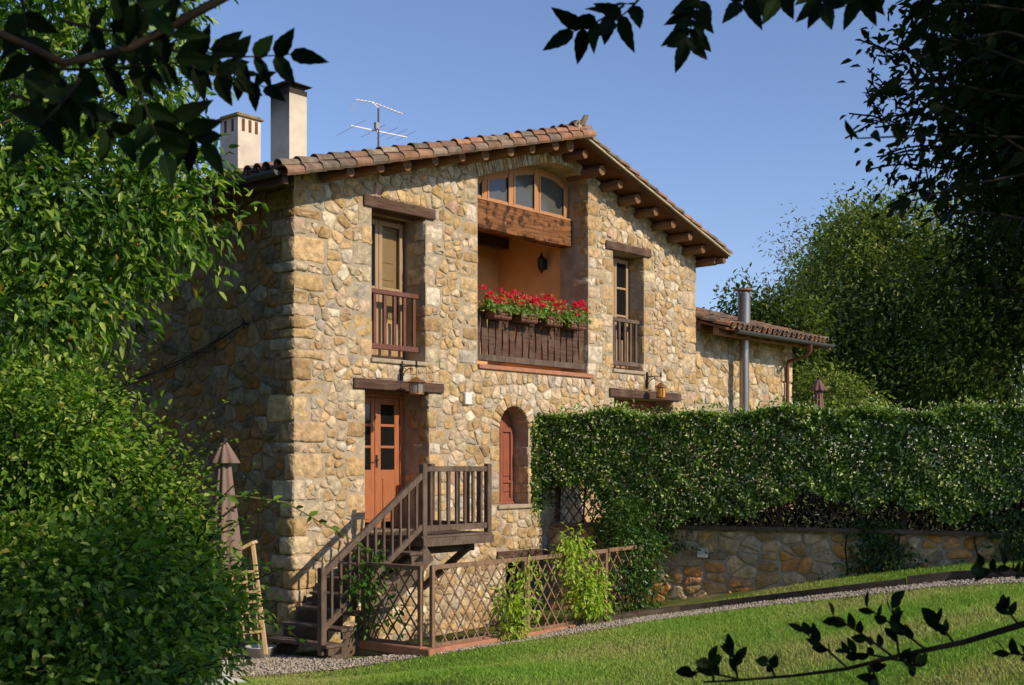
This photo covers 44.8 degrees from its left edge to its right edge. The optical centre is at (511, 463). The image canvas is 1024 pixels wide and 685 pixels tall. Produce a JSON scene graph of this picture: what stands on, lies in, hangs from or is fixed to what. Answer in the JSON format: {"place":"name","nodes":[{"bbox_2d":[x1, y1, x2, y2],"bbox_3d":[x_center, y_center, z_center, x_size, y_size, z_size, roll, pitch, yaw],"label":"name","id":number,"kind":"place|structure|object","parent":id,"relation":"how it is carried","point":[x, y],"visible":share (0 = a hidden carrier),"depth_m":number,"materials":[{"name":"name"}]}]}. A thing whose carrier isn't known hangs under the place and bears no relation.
{"place":"outdoors","nodes":[
{"label":"outdoors","id":0,"kind":"place"},
{"bbox_2d":[0,0,1023,465],"label":"sky","id":1,"kind":"structure","parent":0,"point":[747,130],"materials":[{"name":"blue"}]},
{"bbox_2d":[2,466,1023,684],"bbox_3d":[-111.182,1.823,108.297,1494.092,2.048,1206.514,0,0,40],"label":"ground","id":2,"kind":"structure","parent":0,"point":[560,617],"depth_m":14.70,"materials":[{"name":"green plant"}]},
{"bbox_2d":[0,0,268,568],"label":"cherry tree","id":3,"kind":"object","parent":2,"relation":"on","point":[39,254],"visible":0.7,"depth_m":11.38,"materials":[{"name":"green plant"}]},
{"bbox_2d":[0,290,281,682],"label":"bramble bush","id":4,"kind":"object","parent":2,"relation":"on","point":[57,442],"visible":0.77,"depth_m":9.41,"materials":[{"name":"green plant"}]},
{"bbox_2d":[201,491,370,550],"bbox_3d":[-2.041,0.592,11.800,0.190,0.705,3.362,0,0,18],"label":"bramble cane","id":5,"kind":"object","parent":4,"relation":"attached to","point":[232,498],"visible":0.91,"depth_m":11.68,"materials":[{"name":"green plant"}]},
{"bbox_2d":[0,473,285,684],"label":"bramble bush","id":6,"kind":"object","parent":2,"relation":"on","point":[115,618],"visible":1,"depth_m":8.29,"materials":[{"name":"green plant"}]},
{"bbox_2d":[239,603,304,643],"bbox_3d":[-2.138,1.408,10.998,0.175,0.675,2.023,0,0,7],"label":"bramble cane","id":7,"kind":"object","parent":6,"relation":"attached to","point":[288,628],"visible":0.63,"depth_m":11.28,"materials":[{"name":"green plant"}]},
{"bbox_2d":[204,438,245,684],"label":"parasol","id":8,"kind":"object","parent":2,"relation":"on","point":[225,457],"visible":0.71,"depth_m":13.91,"materials":[{"name":"beige fabric"}]},
{"bbox_2d":[3,81,732,652],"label":"stone house","id":9,"kind":"structure","parent":2,"relation":"on","point":[363,273],"depth_m":20.27,"materials":[{"name":"stone"}]},
{"bbox_2d":[103,317,249,389],"bbox_3d":[-6.622,-1.598,20.848,7.037,1.416,0.137,0,0,40],"label":"wall cable","id":10,"kind":"object","parent":9,"relation":"attached to","point":[243,323],"depth_m":19.52,"materials":[{"name":"black rubber"}]},
{"bbox_2d":[336,99,416,145],"bbox_3d":[-2.371,-5.812,22.032,1.072,1.169,1.240,0,0,-32],"label":"tv antenna","id":11,"kind":"object","parent":9,"relation":"on","point":[377,126],"visible":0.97,"depth_m":21.98,"materials":[{"name":"metal"}]},
{"bbox_2d":[365,392,403,528],"bbox_3d":[-2.267,-0.045,19.992,0.204,2.250,1.450,0,0,40],"label":"door","id":12,"kind":"structure","parent":9,"relation":"in","point":[384,412],"depth_m":20.19,"materials":[{"name":"brown wood"}]},
{"bbox_2d":[371,215,404,359],"bbox_3d":[-2.190,-2.795,19.966,0.154,2.370,1.230,0,0,40],"label":"french window","id":13,"kind":"structure","parent":9,"relation":"in","point":[388,235],"depth_m":20.13,"materials":[{"name":"brown wood"}]},
{"bbox_2d":[400,361,426,397],"bbox_3d":[-1.527,-1.325,19.479,0.477,0.590,0.319,0,0,65],"label":"wall lantern","id":14,"kind":"object","parent":9,"relation":"attached to","point":[416,385],"depth_m":19.35,"materials":[{"name":"metal"}]},
{"bbox_2d":[463,392,471,404],"bbox_3d":[-0.749,-1.090,20.783,0.075,0.200,0.160,0,0,40],"label":"utility box","id":15,"kind":"object","parent":9,"relation":"attached to","point":[467,398],"visible":1,"depth_m":20.73,"materials":[{"name":"white plastic"}]},
{"bbox_2d":[478,284,519,320],"bbox_3d":[-0.225,-2.747,21.306,0.639,0.628,0.859,0,0,40],"label":"flower box","id":16,"kind":"object","parent":9,"relation":"attached to","point":[501,309],"visible":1,"depth_m":21.16,"materials":[{"name":"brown wood"}]},
{"bbox_2d":[506,563,509,602],"bbox_3d":[-0.418,2.255,22.639,0.020,1.290,1.280,0,0,40],"label":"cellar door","id":17,"kind":"structure","parent":9,"relation":"in","point":[508,575],"depth_m":23.02,"materials":[{"name":"black"}]},
{"bbox_2d":[502,289,547,324],"bbox_3d":[0.191,-2.755,21.817,0.621,0.569,0.864,0,0,40],"label":"flower box","id":18,"kind":"object","parent":9,"relation":"attached to","point":[524,313],"visible":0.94,"depth_m":21.72,"materials":[{"name":"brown wood"}]},
{"bbox_2d":[478,167,571,221],"bbox_3d":[0.075,-5.064,22.509,0.180,0.909,3.120,0,0,40],"label":"gallery window","id":19,"kind":"structure","parent":9,"relation":"in","point":[538,190],"depth_m":22.82,"materials":[{"name":"brown wood"}]},
{"bbox_2d":[537,252,546,274],"bbox_3d":[0.585,-3.876,24.038,0.145,0.448,0.208,0,0,40],"label":"balcony lantern","id":20,"kind":"object","parent":9,"relation":"attached to","point":[542,263],"visible":1,"depth_m":23.98,"materials":[{"name":"metal"}]},
{"bbox_2d":[535,293,576,327],"bbox_3d":[0.694,-2.754,22.350,0.664,0.637,0.855,0,0,40],"label":"flower box","id":21,"kind":"object","parent":9,"relation":"attached to","point":[554,317],"visible":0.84,"depth_m":22.29,"materials":[{"name":"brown wood"}]},
{"bbox_2d":[553,299,597,330],"bbox_3d":[1.190,-2.758,22.887,0.612,0.581,0.868,0,0,40],"label":"flower box","id":22,"kind":"object","parent":9,"relation":"attached to","point":[579,319],"visible":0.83,"depth_m":22.84,"materials":[{"name":"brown wood"}]},
{"bbox_2d":[613,256,628,369],"bbox_3d":[1.979,-2.980,24.697,0.154,2.340,1.100,0,0,40],"label":"french window","id":23,"kind":"structure","parent":9,"relation":"in","point":[620,265],"depth_m":24.85,"materials":[{"name":"brown wood"}]},
{"bbox_2d":[614,399,654,499],"bbox_3d":[2.275,-0.120,25.180,0.100,2.340,2.100,0,0,40],"label":"door","id":24,"kind":"structure","parent":9,"relation":"in","point":[647,404],"depth_m":25.54,"materials":[{"name":"brown wood"}]},
{"bbox_2d":[646,372,666,397],"bbox_3d":[2.902,-1.545,24.743,0.244,0.570,0.452,0,0,-32],"label":"wall lantern","id":25,"kind":"object","parent":9,"relation":"attached to","point":[661,389],"depth_m":24.61,"materials":[{"name":"metal"}]},
{"bbox_2d":[353,649,395,655],"bbox_3d":[0.234,2.775,18.893,1.420,0.450,5.850,0,0,40],"label":"yard edge","id":26,"kind":"object","parent":2,"relation":"on","point":[360,652],"visible":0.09,"depth_m":16.91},
{"bbox_2d":[358,625,577,656],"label":"terracotta kerb","id":27,"kind":"structure","parent":26,"relation":"on","point":[387,647],"depth_m":16.70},
{"bbox_2d":[339,540,405,649],"bbox_3d":[-1.879,1.794,16.874,0.932,1.519,0.954,0,0,1],"label":"stair vine","id":28,"kind":"object","parent":27,"relation":"on","point":[368,591],"visible":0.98,"depth_m":16.95,"materials":[{"name":"green plant"}]},
{"bbox_2d":[361,562,422,646],"bbox_3d":[-1.626,1.925,16.754,1.111,1.150,0.060,0,0,38],"label":"trellis panel","id":29,"kind":"object","parent":27,"relation":"on","point":[419,605],"visible":0.96,"depth_m":16.65,"materials":[{"name":"brown wood"}]},
{"bbox_2d":[429,557,526,647],"bbox_3d":[-0.437,1.920,17.096,0.060,1.160,1.960,0,0,40],"label":"trellis panel","id":30,"kind":"object","parent":27,"relation":"on","point":[432,600],"visible":0.8,"depth_m":16.85,"materials":[{"name":"brown wood"}]},
{"bbox_2d":[527,549,607,630],"bbox_3d":[0.840,1.915,18.602,0.060,1.170,1.970,0,0,40],"label":"trellis panel","id":31,"kind":"object","parent":27,"relation":"on","point":[552,556],"visible":0.53,"depth_m":18.35,"materials":[{"name":"brown wood"}]},
{"bbox_2d":[607,545,642,614],"bbox_3d":[1.794,1.890,19.728,0.060,1.160,0.919,0,0,40],"label":"trellis panel","id":32,"kind":"object","parent":27,"relation":"on","point":[615,549],"visible":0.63,"depth_m":19.66,"materials":[{"name":"brown wood"}]},
{"bbox_2d":[588,482,674,613],"bbox_3d":[1.924,1.540,20.293,1.490,2.483,2.613,0,0,-1],"label":"climbing vine","id":33,"kind":"object","parent":32,"relation":"attached to","point":[633,571],"visible":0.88,"depth_m":20.09,"materials":[{"name":"green plant"}]},
{"bbox_2d":[0,0,950,190],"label":"ash tree","id":34,"kind":"object","parent":2,"relation":"on","point":[68,104],"visible":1,"depth_m":2.41,"materials":[{"name":"green plant"}]},
{"bbox_2d":[676,551,1023,684],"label":"evergreen branch","id":35,"kind":"object","parent":34,"relation":"attached to","point":[708,666],"visible":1,"depth_m":3.19,"materials":[{"name":"plant"}]},
{"bbox_2d":[845,0,1023,302],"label":"evergreen branch","id":36,"kind":"object","parent":34,"relation":"attached to","point":[1002,126],"visible":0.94,"depth_m":3.50,"materials":[{"name":"green plant"}]},
{"bbox_2d":[486,554,556,641],"bbox_3d":[0.075,1.941,17.471,1.004,1.308,1.180,0,0,40],"label":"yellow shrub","id":37,"kind":"object","parent":2,"relation":"on","point":[521,610],"visible":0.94,"depth_m":17.30,"materials":[{"name":"green plant"}]},
{"bbox_2d":[544,522,618,623],"bbox_3d":[1.051,1.686,18.555,0.880,1.636,1.402,0,0,29],"label":"yellow shrub","id":38,"kind":"object","parent":2,"relation":"on","point":[581,584],"visible":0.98,"depth_m":18.48,"materials":[{"name":"green plant"}]},
{"bbox_2d":[293,566,1022,684],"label":"fallen leaves","id":39,"kind":"object","parent":2,"relation":"on","point":[700,639],"visible":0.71,"depth_m":13.66,"materials":[{"name":"brown plant"}]},
{"bbox_2d":[548,526,1023,608],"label":"retaining wall","id":40,"kind":"structure","parent":2,"relation":"on","point":[739,560],"depth_m":20.89,"materials":[{"name":"stone"}]},
{"bbox_2d":[697,547,707,557],"bbox_3d":[3.255,1.520,21.219,0.180,0.170,0.060,0,0,24],"label":"utility box","id":41,"kind":"object","parent":40,"relation":"attached to","point":[701,554],"visible":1,"depth_m":21.19,"materials":[{"name":"grey plastic"}]},
{"bbox_2d":[529,391,1023,531],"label":"jasmine hedge","id":42,"kind":"object","parent":40,"relation":"on","point":[555,434],"visible":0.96,"depth_m":20.43,"materials":[{"name":"green plant"}]},
{"bbox_2d":[551,486,714,553],"bbox_3d":[2.045,0.966,21.604,3.078,1.207,0.431,0,0,25],"label":"hanging vine","id":43,"kind":"object","parent":42,"relation":"hanging from","point":[597,519],"visible":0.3,"depth_m":21.71,"materials":[{"name":"green plant"}]},
{"bbox_2d":[551,422,1023,536],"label":"hedge trellis","id":44,"kind":"object","parent":40,"relation":"on","point":[780,522],"visible":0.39,"depth_m":20.50,"materials":[{"name":"brown wood"}]},
{"bbox_2d":[797,518,936,579],"bbox_3d":[5.720,1.417,20.084,2.197,1.090,0.252,0,0,26],"label":"hanging vine","id":45,"kind":"object","parent":40,"relation":"attached to","point":[874,539],"visible":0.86,"depth_m":20.00,"materials":[{"name":"green plant"}]},
{"bbox_2d":[913,507,1023,562],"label":"hanging vine","id":46,"kind":"object","parent":40,"relation":"attached to","point":[1014,520],"visible":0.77,"depth_m":19.14,"materials":[{"name":"green plant"}]},
{"bbox_2d":[837,0,1023,433],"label":"oak tree","id":47,"kind":"object","parent":2,"relation":"on","point":[972,69],"visible":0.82,"depth_m":5.66,"materials":[{"name":"green plant"}]},
{"bbox_2d":[231,576,1023,676],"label":"gravel path","id":48,"kind":"structure","parent":0,"point":[289,671],"depth_m":16.54,"materials":[{"name":"grey gravel"}]},
{"bbox_2d":[220,540,267,654],"bbox_3d":[-3.390,1.690,15.600,0.649,1.445,0.300,0,0,0],"label":"wooden ladder","id":49,"kind":"object","parent":48,"relation":"on","point":[257,584],"visible":0.34,"depth_m":15.57,"materials":[{"name":"brown wood"}]},
{"bbox_2d":[245,644,275,658],"bbox_3d":[-3.490,2.615,17.213,0.433,0.180,0.440,0,0,40],"label":"plant pot","id":50,"kind":"object","parent":48,"relation":"on","point":[256,652],"visible":0.71,"depth_m":17.08,"materials":[{"name":"grey stone"}]},
{"bbox_2d":[266,464,493,658],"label":"wooden staircase","id":51,"kind":"structure","parent":48,"relation":"on","point":[419,544],"depth_m":17.94,"materials":[{"name":"brown wood"}]},
{"bbox_2d":[452,622,559,639],"bbox_3d":[-0.130,2.553,18.374,1.794,0.352,0.447,0,0,-27],"label":"timber sleeper","id":52,"kind":"object","parent":48,"relation":"on","point":[472,635],"visible":0.18,"depth_m":18.38,"materials":[{"name":"brown wood"}]},
{"bbox_2d":[561,608,661,624],"bbox_3d":[1.581,2.430,18.972,1.854,0.310,0.341,0,0,-30],"label":"timber sleeper","id":53,"kind":"object","parent":48,"relation":"on","point":[639,613],"visible":0.41,"depth_m":18.82,"materials":[{"name":"brown wood"}]},
{"bbox_2d":[659,593,777,613],"bbox_3d":[3.224,2.236,19.358,1.860,0.502,0.317,0,0,18],"label":"timber sleeper","id":54,"kind":"object","parent":48,"relation":"on","point":[721,603],"visible":0.46,"depth_m":19.40,"materials":[{"name":"brown wood"}]},
{"bbox_2d":[777,578,905,599],"bbox_3d":[4.887,1.929,18.485,1.895,0.524,0.173,0,0,29],"label":"timber sleeper","id":55,"kind":"object","parent":48,"relation":"on","point":[852,587],"visible":0.45,"depth_m":18.38,"materials":[{"name":"brown wood"}]},
{"bbox_2d":[907,568,1022,584],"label":"timber sleeper","id":56,"kind":"object","parent":48,"relation":"on","point":[941,576],"visible":0.4,"depth_m":17.80,"materials":[{"name":"brown wood"}]},
{"bbox_2d":[579,480,1022,531],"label":"terrace","id":57,"kind":"structure","parent":0,"point":[783,518],"depth_m":23.60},
{"bbox_2d":[695,288,834,512],"bbox_3d":[4.046,-1.596,29.504,5.592,5.795,5.025,0,0,40],"label":"stone annex","id":58,"kind":"object","parent":57,"relation":"on","point":[742,358],"visible":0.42,"depth_m":27.36,"materials":[{"name":"stone"}]},
{"bbox_2d":[702,262,844,395],"bbox_3d":[6.833,-1.981,32.992,3.871,6.676,3.208,0,0,-5],"label":"broadleaf tree","id":59,"kind":"object","parent":57,"relation":"on","point":[774,315],"visible":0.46,"depth_m":32.53,"materials":[{"name":"green plant"}]},
{"bbox_2d":[753,203,837,481],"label":"broadleaf tree","id":60,"kind":"object","parent":57,"relation":"on","point":[792,260],"visible":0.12,"depth_m":44.10,"materials":[{"name":"green plant"}]},
{"bbox_2d":[806,377,827,516],"bbox_3d":[6.423,-0.355,26.000,0.520,2.910,0.520,0,0,40],"label":"parasol","id":61,"kind":"object","parent":57,"relation":"on","point":[818,387],"visible":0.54,"depth_m":25.93,"materials":[{"name":"fabric"}]},
{"bbox_2d":[791,349,896,468],"bbox_3d":[7.849,-0.741,30.957,3.370,4.198,2.476,0,0,6],"label":"broadleaf tree","id":62,"kind":"object","parent":57,"relation":"on","point":[848,391],"visible":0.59,"depth_m":30.71,"materials":[{"name":"green plant"}]},
{"bbox_2d":[758,169,1015,489],"bbox_3d":[11.560,-3.812,37.439,7.717,10.339,8.787,0,0,40],"label":"broadleaf tree","id":63,"kind":"object","parent":57,"relation":"on","point":[880,289],"visible":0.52,"depth_m":36.30,"materials":[{"name":"green plant"}]},
{"bbox_2d":[795,308,1021,472],"bbox_3d":[10.715,-1.509,34.773,7.302,5.742,5.910,0,0,40],"label":"broadleaf tree","id":64,"kind":"object","parent":57,"relation":"on","point":[895,388],"visible":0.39,"depth_m":33.78,"materials":[{"name":"green plant"}]},
{"bbox_2d":[891,194,1023,491],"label":"broadleaf tree","id":65,"kind":"object","parent":57,"relation":"on","point":[969,339],"visible":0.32,"depth_m":32.84,"materials":[{"name":"green plant"}]}
]}

